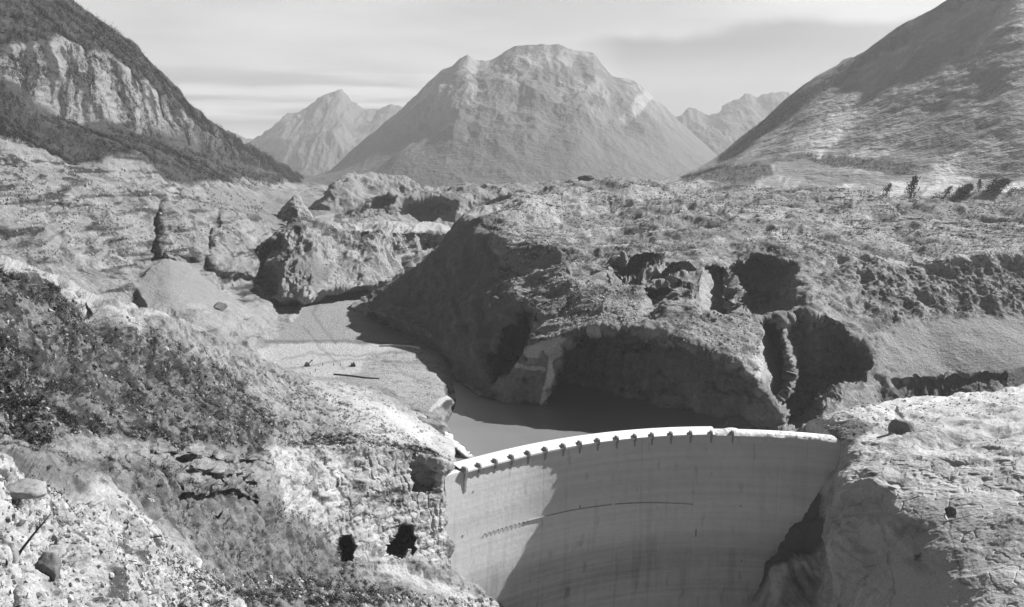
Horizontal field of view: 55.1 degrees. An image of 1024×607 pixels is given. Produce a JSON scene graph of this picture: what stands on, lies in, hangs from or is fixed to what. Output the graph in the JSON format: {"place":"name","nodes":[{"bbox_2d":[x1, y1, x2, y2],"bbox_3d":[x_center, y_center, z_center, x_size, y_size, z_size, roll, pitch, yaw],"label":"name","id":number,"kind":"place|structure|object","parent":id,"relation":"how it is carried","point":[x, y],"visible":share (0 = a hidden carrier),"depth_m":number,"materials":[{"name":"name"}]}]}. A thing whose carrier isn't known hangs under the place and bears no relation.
{"place":"outdoors","nodes":[
{"label":"outdoors","id":0,"kind":"place"},
{"bbox_2d":[0,0,455,434],"bbox_3d":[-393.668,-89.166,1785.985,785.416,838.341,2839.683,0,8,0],"label":"mountainside","id":1,"kind":"structure","parent":0,"point":[191,286],"depth_m":705.64,"materials":[{"name":"grey stone"}]},
{"bbox_2d":[214,302,227,311],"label":"boulder","id":2,"kind":"object","parent":1,"relation":"on","point":[221,306],"visible":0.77,"depth_m":639.99,"materials":[{"name":"stone"}]},
{"bbox_2d":[333,373,379,378],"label":"pipe","id":3,"kind":"object","parent":1,"relation":"on","point":[357,376],"visible":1,"depth_m":559.35,"materials":[{"name":"metal"}]},
{"bbox_2d":[379,344,419,348],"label":"wall","id":4,"kind":"structure","parent":1,"relation":"on","point":[392,345],"depth_m":653.94,"materials":[{"name":"concrete"}]},
{"bbox_2d":[0,255,502,606],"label":"slope","id":5,"kind":"structure","parent":0,"point":[212,465],"depth_m":247.12,"materials":[{"name":"grey stone"}]},
{"bbox_2d":[6,478,46,499],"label":"boulder","id":6,"kind":"object","parent":5,"relation":"on","point":[26,488],"visible":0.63,"depth_m":93.42,"materials":[{"name":"stone"}]},
{"bbox_2d":[19,514,50,555],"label":"dead tree","id":7,"kind":"object","parent":5,"relation":"on","point":[29,539],"visible":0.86,"depth_m":75.67,"materials":[{"name":"grey wood"}]},
{"bbox_2d":[35,551,61,582],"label":"boulder","id":8,"kind":"object","parent":5,"relation":"on","point":[47,563],"visible":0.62,"depth_m":76.00,"materials":[{"name":"stone"}]},
{"bbox_2d":[187,555,201,569],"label":"boulder","id":9,"kind":"object","parent":5,"relation":"on","point":[197,561],"visible":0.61,"depth_m":169.19,"materials":[{"name":"stone"}]},
{"bbox_2d":[231,89,402,177],"bbox_3d":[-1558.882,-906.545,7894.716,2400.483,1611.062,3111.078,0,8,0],"label":"peak","id":10,"kind":"structure","parent":0,"point":[325,133],"depth_m":7095.87,"materials":[{"name":"grey stone"}]},
{"bbox_2d":[232,218,450,304],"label":"rubble hill","id":11,"kind":"structure","parent":0,"point":[276,243],"depth_m":860.84,"materials":[{"name":"grey stone"}]},
{"bbox_2d":[277,195,315,224],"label":"rock cone","id":12,"kind":"object","parent":11,"relation":"on","point":[294,208],"visible":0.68,"depth_m":1026.80,"materials":[{"name":"grey stone"}]},
{"bbox_2d":[309,172,577,227],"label":"back hill","id":13,"kind":"structure","parent":0,"point":[367,197],"depth_m":1289.25,"materials":[{"name":"grey stone"}]},
{"bbox_2d":[74,0,945,138],"label":"sky","id":14,"kind":"structure","parent":0,"point":[246,64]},
{"bbox_2d":[304,44,717,187],"bbox_3d":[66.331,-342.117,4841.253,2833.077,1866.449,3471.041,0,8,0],"label":"central mountain","id":15,"kind":"structure","parent":0,"point":[524,114],"depth_m":4140.15,"materials":[{"name":"grey stone"}]},
{"bbox_2d":[447,358,749,461],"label":"lake","id":16,"kind":"structure","parent":0,"point":[477,425],"depth_m":498.06,"materials":[{"name":"liquid"}]},
{"bbox_2d":[351,176,1023,432],"bbox_3d":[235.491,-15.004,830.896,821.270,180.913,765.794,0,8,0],"label":"landslide hill","id":17,"kind":"structure","parent":0,"point":[815,356],"depth_m":608.99,"materials":[{"name":"grey stone"}]},
{"bbox_2d":[0,150,1023,606],"bbox_3d":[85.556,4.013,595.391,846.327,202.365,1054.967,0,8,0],"label":"scrub","id":18,"kind":"object","parent":17,"relation":"on","point":[4,400],"visible":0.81,"depth_m":264.54,"materials":[{"name":"grey plant"}]},
{"bbox_2d":[0,153,1023,606],"bbox_3d":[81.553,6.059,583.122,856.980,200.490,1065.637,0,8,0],"label":"rubble","id":19,"kind":"object","parent":17,"relation":"on","point":[20,519],"visible":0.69,"depth_m":273.61,"materials":[{"name":"stone"}]},
{"bbox_2d":[0,179,1023,606],"bbox_3d":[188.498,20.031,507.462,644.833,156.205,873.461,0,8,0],"label":"driftwood","id":20,"kind":"object","parent":17,"relation":"on","point":[1006,203],"visible":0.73,"depth_m":709.36,"materials":[{"name":"wood"}]},
{"bbox_2d":[578,175,595,180],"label":"boulder","id":21,"kind":"object","parent":17,"relation":"on","point":[587,177],"visible":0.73,"depth_m":935.09,"materials":[{"name":"stone"}]},
{"bbox_2d":[724,415,752,428],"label":"boulder","id":22,"kind":"object","parent":17,"relation":"on","point":[738,420],"visible":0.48,"depth_m":487.59,"materials":[{"name":"stone"}]},
{"bbox_2d":[880,182,892,195],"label":"uprooted tree","id":23,"kind":"object","parent":17,"relation":"on","point":[888,187],"visible":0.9,"depth_m":895.38,"materials":[{"name":"grey wood"}]},
{"bbox_2d":[904,175,920,198],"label":"uprooted tree","id":24,"kind":"object","parent":17,"relation":"on","point":[914,181],"visible":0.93,"depth_m":886.71,"materials":[{"name":"grey wood"}]},
{"bbox_2d":[940,186,953,197],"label":"uprooted tree","id":25,"kind":"object","parent":17,"relation":"on","point":[948,189],"visible":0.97,"depth_m":890.18,"materials":[{"name":"grey wood"}]},
{"bbox_2d":[951,182,974,199],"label":"uprooted tree","id":26,"kind":"object","parent":17,"relation":"on","point":[965,189],"visible":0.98,"depth_m":884.58,"materials":[{"name":"grey wood"}]},
{"bbox_2d":[976,179,983,190],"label":"uprooted tree","id":27,"kind":"object","parent":17,"relation":"on","point":[979,183],"visible":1,"depth_m":886.07,"materials":[{"name":"grey wood"}]},
{"bbox_2d":[981,177,1010,192],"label":"uprooted tree","id":28,"kind":"object","parent":17,"relation":"on","point":[999,184],"visible":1,"depth_m":881.29,"materials":[{"name":"grey wood"}]},
{"bbox_2d":[1006,185,1023,193],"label":"uprooted tree","id":29,"kind":"object","parent":17,"relation":"on","point":[1010,190],"visible":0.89,"depth_m":882.69,"materials":[{"name":"grey wood"}]},
{"bbox_2d":[675,91,790,154],"bbox_3d":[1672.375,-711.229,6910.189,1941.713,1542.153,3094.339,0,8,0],"label":"ridge","id":30,"kind":"structure","parent":0,"point":[728,125],"depth_m":6548.66,"materials":[{"name":"grey stone"}]},
{"bbox_2d":[659,0,1023,198],"bbox_3d":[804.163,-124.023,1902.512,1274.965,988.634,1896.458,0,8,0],"label":"slip plane mountain","id":31,"kind":"structure","parent":0,"point":[941,101],"depth_m":1449.58,"materials":[{"name":"grey stone"}]},
{"bbox_2d":[0,0,1019,199],"bbox_3d":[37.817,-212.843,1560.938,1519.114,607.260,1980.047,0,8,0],"label":"mountain wood","id":32,"kind":"object","parent":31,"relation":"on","point":[184,102],"visible":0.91,"depth_m":979.39,"materials":[{"name":"grey plant"}]},
{"bbox_2d":[810,52,862,80],"bbox_3d":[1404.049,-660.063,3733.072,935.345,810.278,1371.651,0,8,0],"label":"wooded shoulder","id":33,"kind":"object","parent":31,"relation":"attached to","point":[843,61],"visible":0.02,"depth_m":3699.79},
{"bbox_2d":[749,384,1023,606],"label":"bank","id":34,"kind":"structure","parent":0,"point":[885,522],"depth_m":347.74,"materials":[{"name":"grey stone"}]},
{"bbox_2d":[445,426,839,606],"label":"arch dam","id":35,"kind":"structure","parent":34,"relation":"on","point":[703,516],"depth_m":428.81,"materials":[{"name":"concrete"}]},
{"bbox_2d":[888,419,914,433],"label":"boulder","id":36,"kind":"object","parent":34,"relation":"on","point":[898,426],"visible":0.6,"depth_m":403.93,"materials":[{"name":"stone"}]}
]}

